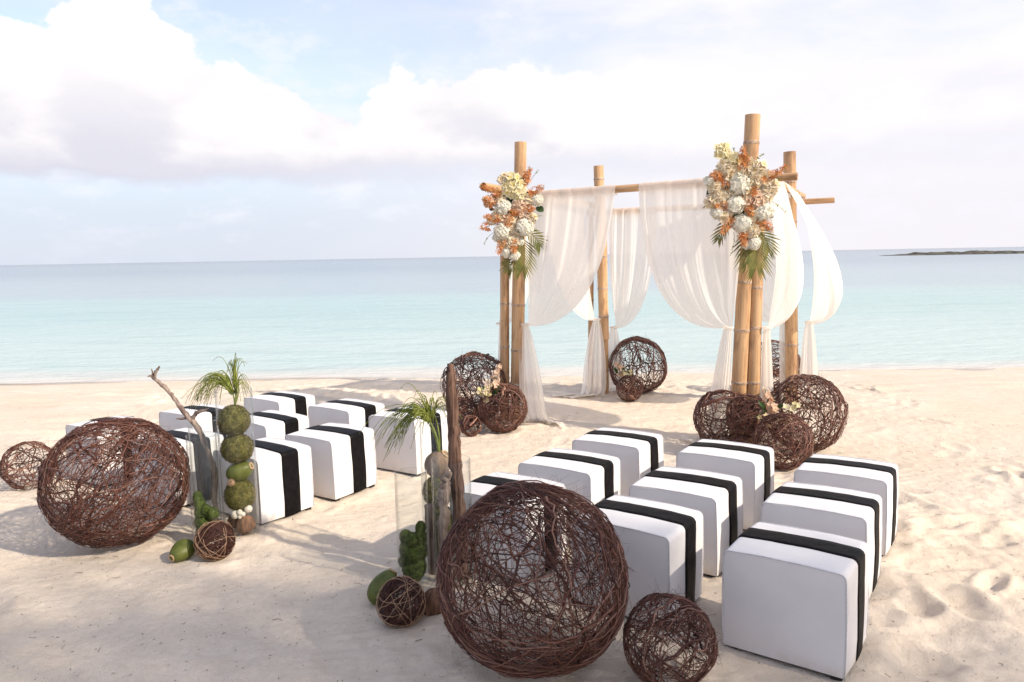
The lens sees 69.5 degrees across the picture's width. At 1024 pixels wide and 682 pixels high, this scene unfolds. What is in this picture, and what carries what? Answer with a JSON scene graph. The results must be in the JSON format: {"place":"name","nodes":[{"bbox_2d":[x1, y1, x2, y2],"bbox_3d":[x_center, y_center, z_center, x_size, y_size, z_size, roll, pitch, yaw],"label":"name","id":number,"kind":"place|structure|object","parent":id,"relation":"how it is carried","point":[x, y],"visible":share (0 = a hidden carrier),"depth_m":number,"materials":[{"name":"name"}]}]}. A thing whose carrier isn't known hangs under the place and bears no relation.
{"place":"outdoors","nodes":[
{"label":"outdoors","id":0,"kind":"place"},
{"bbox_2d":[0,367,1023,681],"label":"beach sand","id":1,"kind":"structure","parent":0,"point":[338,555],"depth_m":4.20,"materials":[{"name":"beige sand"}]},
{"bbox_2d":[0,437,57,490],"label":"vine ball","id":2,"kind":"object","parent":1,"relation":"on","point":[4,474],"visible":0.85,"depth_m":5.72,"materials":[{"name":"brown plant"}]},
{"bbox_2d":[65,415,150,486],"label":"cube stool","id":3,"kind":"object","parent":1,"relation":"on","point":[69,427],"visible":0.2,"depth_m":5.85,"materials":[{"name":"white fabric"}]},
{"bbox_2d":[32,416,195,548],"bbox_3d":[-2.451,0.845,4.566,0.938,0.852,0.917,-7,9,-41],"label":"vine ball","id":4,"kind":"object","parent":1,"relation":"on","point":[86,536],"visible":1,"depth_m":4.36,"materials":[{"name":"brown wicker"}]},
{"bbox_2d":[132,428,223,507],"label":"cube stool","id":5,"kind":"object","parent":1,"relation":"on","point":[201,474],"visible":0.41,"depth_m":5.34,"materials":[{"name":"white fabric"}]},
{"bbox_2d":[168,539,194,561],"bbox_3d":[-1.928,1.230,4.328,0.128,0.124,0.160,-1,7,0],"label":"coconut","id":6,"kind":"object","parent":1,"relation":"on","point":[181,550],"visible":0.88,"depth_m":4.29,"materials":[{"name":"green plant"}]},
{"bbox_2d":[159,404,225,438],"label":"cube stool","id":7,"kind":"object","parent":1,"relation":"on","point":[168,419],"visible":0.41,"depth_m":6.34,"materials":[{"name":"white fabric"}]},
{"bbox_2d":[185,431,221,543],"bbox_3d":[-1.889,0.914,4.540,0.178,0.694,0.178,-1,7,0],"label":"glass vase","id":8,"kind":"object","parent":1,"relation":"on","point":[189,481],"visible":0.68,"depth_m":4.52,"materials":[{"name":"clear glass"}]},
{"bbox_2d":[192,491,219,541],"bbox_3d":[-1.880,1.082,4.557,0.168,0.335,0.128,-1,7,0],"label":"cactus","id":9,"kind":"object","parent":8,"relation":"in","point":[204,512],"visible":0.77,"depth_m":4.52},
{"bbox_2d":[187,417,224,513],"bbox_3d":[-1.970,0.866,4.766,0.186,0.739,0.186,-1,7,0],"label":"glass vase","id":10,"kind":"object","parent":1,"relation":"on","point":[191,465],"visible":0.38,"depth_m":4.73,"materials":[{"name":"clear glass"}]},
{"bbox_2d":[147,366,218,521],"bbox_3d":[-2.071,0.683,4.702,0.371,1.084,0.135,-1,7,0],"label":"driftwood branch","id":11,"kind":"object","parent":10,"relation":"in","point":[198,429],"visible":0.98,"depth_m":4.67,"materials":[{"name":"brown wood"}]},
{"bbox_2d":[193,520,235,560],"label":"twig ball","id":12,"kind":"object","parent":1,"relation":"on","point":[205,549],"visible":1,"depth_m":4.28,"materials":[{"name":"brown plant"}]},
{"bbox_2d":[214,388,259,536],"bbox_3d":[-1.741,0.770,4.690,0.222,0.939,0.222,-1,7,0],"label":"glass vase","id":13,"kind":"object","parent":1,"relation":"on","point":[237,535],"visible":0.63,"depth_m":4.68,"materials":[{"name":"clear glass"}]},
{"bbox_2d":[181,353,252,414],"bbox_3d":[-1.843,0.263,4.617,0.430,0.389,0.163,-2,7,-11],"label":"reed plant","id":14,"kind":"object","parent":13,"relation":"in","point":[224,381],"visible":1,"depth_m":4.62,"materials":[{"name":"green plant"}]},
{"bbox_2d":[227,479,234,486],"bbox_3d":[-1.758,0.887,4.620,0.051,0.049,0.050,-1,7,0],"label":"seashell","id":15,"kind":"object","parent":13,"relation":"in","point":[232,481],"visible":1,"depth_m":4.61,"materials":[{"name":"beige"}]},
{"bbox_2d":[227,515,236,527],"bbox_3d":[-1.782,1.158,4.765,0.100,0.100,0.098,-1,7,0],"label":"coconut","id":16,"kind":"object","parent":13,"relation":"in","point":[231,521],"visible":0.33,"depth_m":4.72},
{"bbox_2d":[216,404,250,435],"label":"moss ball","id":17,"kind":"object","parent":13,"relation":"in","point":[232,420],"visible":1,"depth_m":4.59,"materials":[{"name":"green plant"}]},
{"bbox_2d":[219,433,254,463],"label":"moss ball","id":18,"kind":"object","parent":13,"relation":"in","point":[238,449],"visible":0.98,"depth_m":4.61,"materials":[{"name":"green plant"}]},
{"bbox_2d":[231,509,245,518],"bbox_3d":[-1.728,1.091,4.658,0.096,0.064,0.053,-1,7,0],"label":"seed pod","id":19,"kind":"object","parent":13,"relation":"in","point":[239,514],"visible":1,"depth_m":4.64,"materials":[{"name":"white plant"}]},
{"bbox_2d":[223,479,256,511],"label":"moss ball","id":20,"kind":"object","parent":13,"relation":"in","point":[239,495],"visible":0.83,"depth_m":4.65,"materials":[{"name":"green plant"}]},
{"bbox_2d":[226,461,253,481],"bbox_3d":[-1.726,0.831,4.692,0.178,0.141,0.135,-1,7,0],"label":"coconut","id":21,"kind":"object","parent":13,"relation":"in","point":[239,472],"visible":0.94,"depth_m":4.64,"materials":[{"name":"green plant"}]},
{"bbox_2d":[236,514,255,533],"bbox_3d":[-1.695,1.160,4.710,0.121,0.129,0.118,-1,7,0],"label":"coconut","id":22,"kind":"object","parent":13,"relation":"in","point":[246,523],"visible":0.86,"depth_m":4.67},
{"bbox_2d":[244,505,252,512],"bbox_3d":[-1.675,1.065,4.690,0.054,0.053,0.053,-1,7,0],"label":"seed pod","id":23,"kind":"object","parent":13,"relation":"in","point":[248,508],"visible":1,"depth_m":4.67,"materials":[{"name":"white plant"}]},
{"bbox_2d":[213,437,313,524],"bbox_3d":[-1.728,0.978,5.147,0.535,0.507,0.446,4,8,36],"label":"cube stool","id":24,"kind":"object","parent":1,"relation":"on","point":[282,475],"visible":0.73,"depth_m":5.00,"materials":[{"name":"white fabric"}]},
{"bbox_2d":[226,410,308,439],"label":"cube stool","id":25,"kind":"object","parent":1,"relation":"on","point":[279,424],"visible":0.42,"depth_m":5.93,"materials":[{"name":"white fabric"}]},
{"bbox_2d":[244,391,314,415],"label":"cube stool","id":26,"kind":"object","parent":1,"relation":"on","point":[294,402],"visible":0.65,"depth_m":6.91,"materials":[{"name":"white fabric"}]},
{"bbox_2d":[285,422,376,501],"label":"cube stool","id":27,"kind":"object","parent":1,"relation":"on","point":[343,459],"visible":0.84,"depth_m":5.42,"materials":[{"name":"white fabric"}]},
{"bbox_2d":[308,398,384,427],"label":"cube stool","id":28,"kind":"object","parent":1,"relation":"on","point":[358,412],"visible":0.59,"depth_m":6.40,"materials":[{"name":"white fabric"}]},
{"bbox_2d":[367,568,397,605],"bbox_3d":[-0.660,1.256,3.763,0.152,0.171,0.146,-1,7,0],"label":"coconut","id":29,"kind":"object","parent":1,"relation":"on","point":[379,580],"visible":0.67,"depth_m":3.72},
{"bbox_2d":[375,575,425,627],"bbox_3d":[-0.529,1.242,3.527,0.240,0.238,0.237,-1,7,0],"label":"twig ball","id":30,"kind":"object","parent":1,"relation":"on","point":[409,589],"visible":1,"depth_m":3.46,"materials":[{"name":"brown plant"}]},
{"bbox_2d":[368,407,447,476],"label":"cube stool","id":31,"kind":"object","parent":1,"relation":"on","point":[406,459],"visible":0.54,"depth_m":5.99,"materials":[{"name":"white fabric"}]},
{"bbox_2d":[394,469,430,584],"bbox_3d":[-0.530,0.996,3.939,0.174,0.619,0.174,-1,7,0],"label":"glass vase","id":32,"kind":"object","parent":1,"relation":"on","point":[427,522],"visible":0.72,"depth_m":3.93,"materials":[{"name":"clear glass"}]},
{"bbox_2d":[398,520,427,580],"bbox_3d":[-0.529,1.124,3.949,0.168,0.344,0.135,-1,7,0],"label":"cactus","id":33,"kind":"object","parent":32,"relation":"in","point":[413,549],"visible":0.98,"depth_m":3.91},
{"bbox_2d":[419,421,442,520],"bbox_3d":[-0.414,0.855,4.159,0.190,0.844,0.190,-1,7,0],"label":"glass vase","id":34,"kind":"object","parent":1,"relation":"on","point":[421,466],"visible":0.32,"depth_m":4.13,"materials":[{"name":"clear glass"}]},
{"bbox_2d":[360,383,461,460],"bbox_3d":[-0.563,0.441,4.059,0.495,0.416,0.330,-5,7,-28],"label":"reed plant","id":35,"kind":"object","parent":34,"relation":"in","point":[423,413],"visible":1,"depth_m":4.07,"materials":[{"name":"green plant"}]},
{"bbox_2d":[424,503,437,574],"bbox_3d":[-0.441,1.100,4.057,0.071,0.423,0.062,-1,7,0],"label":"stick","id":36,"kind":"object","parent":34,"relation":"in","point":[433,554],"visible":0.66,"depth_m":4.03,"materials":[{"name":"brown wood"}]},
{"bbox_2d":[425,535,438,556],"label":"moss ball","id":37,"kind":"object","parent":34,"relation":"in","point":[437,545],"visible":0.03,"depth_m":4.13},
{"bbox_2d":[422,477,450,507],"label":"moss ball","id":38,"kind":"object","parent":34,"relation":"in","point":[433,494],"visible":0.45,"depth_m":4.10,"materials":[{"name":"green plant"}]},
{"bbox_2d":[424,450,449,477],"bbox_3d":[-0.417,0.687,4.139,0.152,0.161,0.144,-1,7,0],"label":"coconut","id":39,"kind":"object","parent":34,"relation":"in","point":[438,470],"visible":0.81,"depth_m":4.09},
{"bbox_2d":[425,506,453,534],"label":"moss ball","id":40,"kind":"object","parent":34,"relation":"in","point":[437,512],"visible":0.18,"depth_m":4.12,"materials":[{"name":"green plant"}]},
{"bbox_2d":[424,588,440,615],"bbox_3d":[-0.382,1.277,3.617,0.134,0.145,0.136,-1,7,0],"label":"coconut","id":41,"kind":"object","parent":1,"relation":"on","point":[431,597],"visible":0.56,"depth_m":3.56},
{"bbox_2d":[431,454,471,585],"bbox_3d":[-0.318,0.960,3.935,0.210,0.684,0.210,-1,7,0],"label":"glass vase","id":42,"kind":"object","parent":1,"relation":"on","point":[433,507],"visible":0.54,"depth_m":3.91,"materials":[{"name":"clear glass"}]},
{"bbox_2d":[436,470,451,577],"bbox_3d":[-0.357,0.981,3.892,0.083,0.604,0.070,3,8,31],"label":"driftwood stick","id":43,"kind":"object","parent":42,"relation":"in","point":[443,498],"visible":0.81,"depth_m":3.87,"materials":[{"name":"grey wood"}]},
{"bbox_2d":[446,363,468,578],"bbox_3d":[-0.291,0.696,3.914,0.098,1.165,0.076,-2,7,-11],"label":"driftwood plank","id":44,"kind":"object","parent":42,"relation":"in","point":[457,486],"visible":0.83,"depth_m":3.87,"materials":[{"name":"wood"}]},
{"bbox_2d":[445,396,478,429],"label":"vine ball","id":45,"kind":"object","parent":1,"relation":"on","point":[471,404],"visible":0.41,"depth_m":7.40,"materials":[{"name":"brown wicker"}]},
{"bbox_2d":[460,413,481,436],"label":"vine ball","id":46,"kind":"object","parent":1,"relation":"on","point":[476,419],"visible":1,"depth_m":7.17,"materials":[{"name":"brown plant"}]},
{"bbox_2d":[440,351,509,420],"bbox_3d":[-0.390,0.467,7.884,0.774,0.805,0.793,1,7,21],"label":"vine ball","id":47,"kind":"object","parent":1,"relation":"on","point":[464,360],"visible":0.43,"depth_m":7.73,"materials":[{"name":"brown wicker"}]},
{"bbox_2d":[478,382,527,432],"bbox_3d":[-0.090,0.663,7.331,0.549,0.566,0.566,-4,7,-24],"label":"vine ball","id":48,"kind":"object","parent":1,"relation":"on","point":[514,407],"visible":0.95,"depth_m":7.23,"materials":[{"name":"brown wicker"}]},
{"bbox_2d":[477,363,501,402],"bbox_3d":[-0.225,0.413,7.263,0.264,0.398,0.148,-1,7,0],"label":"orchid bunch","id":49,"kind":"object","parent":48,"relation":"on","point":[485,388],"visible":0.98,"depth_m":7.23,"materials":[{"name":"pink plant"}]},
{"bbox_2d":[450,472,566,581],"bbox_3d":[-0.018,1.058,4.193,0.530,0.503,0.437,3,8,34],"label":"cube stool","id":50,"kind":"object","parent":1,"relation":"on","point":[477,488],"visible":0.36,"depth_m":4.05,"materials":[{"name":"white fabric"}]},
{"bbox_2d":[1,398,1023,681],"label":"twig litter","id":51,"kind":"object","parent":1,"relation":"on","point":[445,646],"visible":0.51,"depth_m":3.97,"materials":[{"name":"brown wood"}]},
{"bbox_2d":[422,472,633,681],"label":"vine ball","id":52,"kind":"object","parent":1,"relation":"on","point":[603,635],"visible":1,"depth_m":2.90,"materials":[{"name":"brown wicker"}]},
{"bbox_2d":[518,448,620,540],"bbox_3d":[0.367,0.991,4.686,0.528,0.512,0.441,3,7,32],"label":"cube stool","id":53,"kind":"object","parent":1,"relation":"on","point":[597,476],"visible":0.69,"depth_m":4.53,"materials":[{"name":"white fabric"}]},
{"bbox_2d":[572,427,663,495],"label":"cube stool","id":54,"kind":"object","parent":1,"relation":"on","point":[639,454],"visible":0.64,"depth_m":5.08,"materials":[{"name":"white fabric"}]},
{"bbox_2d":[613,374,643,401],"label":"vine ball","id":55,"kind":"object","parent":1,"relation":"on","point":[631,386],"visible":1,"depth_m":8.68,"materials":[{"name":"brown wicker"}]},
{"bbox_2d":[571,495,703,627],"bbox_3d":[0.630,1.101,3.702,0.536,0.509,0.444,4,8,35],"label":"cube stool","id":56,"kind":"object","parent":1,"relation":"on","point":[665,549],"visible":0.66,"depth_m":3.50,"materials":[{"name":"white fabric"}]},
{"bbox_2d":[609,335,666,393],"bbox_3d":[1.571,0.283,9.247,0.747,0.785,0.750,-4,7,-27],"label":"vine ball","id":57,"kind":"object","parent":1,"relation":"on","point":[651,344],"visible":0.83,"depth_m":9.10,"materials":[{"name":"brown plant"}]},
{"bbox_2d":[613,362,633,379],"bbox_3d":[1.345,0.362,8.927,0.200,0.217,0.194,5,9,43],"label":"orchid bunch","id":58,"kind":"object","parent":57,"relation":"attached to","point":[624,372],"visible":0.94,"depth_m":8.92,"materials":[{"name":"pink plant"}]},
{"bbox_2d":[480,113,834,443],"bbox_3d":[1.677,-0.493,7.967,3.268,3.283,2.540,2,7,23],"label":"bamboo canopy","id":59,"kind":"object","parent":1,"relation":"on","point":[746,362],"visible":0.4,"depth_m":7.61,"materials":[{"name":"brown wood"}]},
{"bbox_2d":[479,168,547,281],"bbox_3d":[0.030,-1.138,7.311,0.718,1.137,0.388,-1,7,0],"label":"flower arrangement","id":60,"kind":"object","parent":59,"relation":"attached to","point":[514,215],"visible":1,"depth_m":7.17,"materials":[{"name":"white plant"}]},
{"bbox_2d":[496,188,534,415],"bbox_3d":[0.105,-0.416,7.978,0.655,2.453,0.285,-5,8,-33],"label":"sheer curtain","id":61,"kind":"object","parent":59,"relation":"hanging from","point":[510,295],"visible":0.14,"depth_m":7.93,"materials":[{"name":"fabric"}]},
{"bbox_2d":[519,185,617,427],"bbox_3d":[0.530,-0.316,7.371,1.088,2.379,0.272,4,8,38],"label":"sheer curtain","id":62,"kind":"object","parent":59,"relation":"hanging from","point":[572,225],"visible":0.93,"depth_m":7.24,"materials":[{"name":"fabric"}]},
{"bbox_2d":[552,288,605,397],"bbox_3d":[0.587,-0.508,8.856,0.954,2.417,0.601,-7,9,-40],"label":"sheer curtain","id":63,"kind":"object","parent":59,"relation":"hanging from","point":[594,378],"visible":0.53,"depth_m":9.04,"materials":[{"name":"fabric"}]},
{"bbox_2d":[608,207,650,390],"bbox_3d":[1.461,-0.498,9.157,0.657,2.296,0.148,1,7,17],"label":"sheer curtain","id":64,"kind":"object","parent":59,"relation":"hanging from","point":[630,271],"visible":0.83,"depth_m":9.07,"materials":[{"name":"fabric"}]},
{"bbox_2d":[638,178,740,442],"bbox_3d":[1.601,-0.271,6.742,0.952,2.395,0.276,3,8,32],"label":"sheer curtain","id":65,"kind":"object","parent":59,"relation":"hanging from","point":[694,270],"visible":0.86,"depth_m":6.65,"materials":[{"name":"fabric"}]},
{"bbox_2d":[703,141,788,282],"bbox_3d":[1.932,-1.063,6.235,0.695,1.192,0.394,-1,7,0],"label":"flower arrangement","id":66,"kind":"object","parent":59,"relation":"attached to","point":[746,194],"visible":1,"depth_m":6.09,"materials":[{"name":"white plant"}]},
{"bbox_2d":[762,202,784,399],"bbox_3d":[2.838,-0.469,8.592,0.765,2.319,0.203,3,8,29],"label":"sheer curtain","id":67,"kind":"object","parent":59,"relation":"hanging from","point":[768,286],"visible":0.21,"depth_m":8.48,"materials":[{"name":"fabric"}]},
{"bbox_2d":[759,181,803,441],"bbox_3d":[2.558,-0.347,6.970,0.366,2.459,1.000,3,8,29],"label":"sheer curtain","id":68,"kind":"object","parent":59,"relation":"hanging from","point":[788,286],"visible":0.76,"depth_m":6.68,"materials":[{"name":"fabric"}]},
{"bbox_2d":[784,182,842,405],"bbox_3d":[3.220,-0.449,7.899,0.598,2.425,1.080,3,8,29],"label":"sheer curtain","id":69,"kind":"object","parent":59,"relation":"hanging from","point":[828,290],"visible":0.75,"depth_m":8.06,"materials":[{"name":"fabric"}]},
{"bbox_2d":[616,579,725,681],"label":"vine ball","id":70,"kind":"object","parent":1,"relation":"on","point":[642,672],"visible":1,"depth_m":2.91,"materials":[{"name":"brown plant"}]},
{"bbox_2d":[629,466,742,576],"bbox_3d":[1.000,1.034,4.238,0.535,0.504,0.441,3,8,35],"label":"cube stool","id":71,"kind":"object","parent":1,"relation":"on","point":[715,499],"visible":0.65,"depth_m":4.06,"materials":[{"name":"white fabric"}]},
{"bbox_2d":[691,388,757,442],"bbox_3d":[1.866,0.686,6.548,0.609,0.586,0.550,1,7,20],"label":"vine ball","id":72,"kind":"object","parent":1,"relation":"on","point":[702,403],"visible":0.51,"depth_m":6.39,"materials":[{"name":"brown wicker"}]},
{"bbox_2d":[676,439,773,529],"bbox_3d":[1.403,0.951,4.860,0.534,0.515,0.441,3,7,34],"label":"cube stool","id":73,"kind":"object","parent":1,"relation":"on","point":[751,466],"visible":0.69,"depth_m":4.67,"materials":[{"name":"white fabric"}]},
{"bbox_2d":[729,435,751,443],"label":"vine ball","id":74,"kind":"object","parent":1,"relation":"on","point":[736,438],"visible":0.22,"depth_m":6.14,"materials":[{"name":"brown plant"}]},
{"bbox_2d":[726,393,769,437],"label":"vine ball","id":75,"kind":"object","parent":74,"relation":"on","point":[748,413],"visible":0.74,"depth_m":6.16,"materials":[{"name":"brown wicker"}]},
{"bbox_2d":[745,411,813,470],"bbox_3d":[2.163,0.781,5.922,0.512,0.524,0.523,-5,7,-29],"label":"vine ball","id":76,"kind":"object","parent":1,"relation":"on","point":[806,452],"visible":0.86,"depth_m":5.79,"materials":[{"name":"brown plant"}]},
{"bbox_2d":[756,386,800,427],"bbox_3d":[2.185,0.540,6.087,0.370,0.353,0.163,-1,7,0],"label":"orchid bunch","id":77,"kind":"object","parent":76,"relation":"on","point":[769,405],"visible":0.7,"depth_m":6.07,"materials":[{"name":"pink plant"}]},
{"bbox_2d":[760,340,800,389],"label":"vine ball","id":78,"kind":"object","parent":1,"relation":"on","point":[776,373],"visible":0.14,"depth_m":8.88,"materials":[{"name":"brown plant"}]},
{"bbox_2d":[722,522,868,680],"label":"cube stool","id":79,"kind":"object","parent":1,"relation":"on","point":[796,596],"visible":1,"depth_m":3.10,"materials":[{"name":"white fabric"}]},
{"bbox_2d":[766,370,848,451],"bbox_3d":[2.572,0.615,6.471,0.698,0.745,0.767,-7,9,-41],"label":"vine ball","id":80,"kind":"object","parent":1,"relation":"on","point":[839,401],"visible":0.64,"depth_m":6.27,"materials":[{"name":"brown plant"}]},
{"bbox_2d":[761,482,881,597],"bbox_3d":[1.627,1.061,3.884,0.530,0.509,0.437,3,7,35],"label":"cube stool","id":81,"kind":"object","parent":1,"relation":"on","point":[851,513],"visible":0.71,"depth_m":3.74,"materials":[{"name":"white fabric"}]},
{"bbox_2d":[793,454,897,556],"bbox_3d":[2.015,0.989,4.459,0.528,0.506,0.450,3,7,35],"label":"cube stool","id":82,"kind":"object","parent":1,"relation":"on","point":[880,478],"visible":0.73,"depth_m":4.30,"materials":[{"name":"white fabric"}]},
{"bbox_2d":[0,247,1023,383],"bbox_3d":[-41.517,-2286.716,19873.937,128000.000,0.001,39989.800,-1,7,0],"label":"sea water","id":83,"kind":"structure","parent":0,"point":[410,318],"depth_m":21.41,"materials":[{"name":"blue liquid"}]},
{"bbox_2d":[880,250,1023,255],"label":"rocky islet","id":84,"kind":"object","parent":83,"relation":"on","point":[968,252],"visible":0.92,"depth_m":201.40,"materials":[{"name":"grey stone"}]},
{"bbox_2d":[0,0,1023,264],"label":"sky","id":85,"kind":"structure","parent":0,"point":[132,131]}
]}

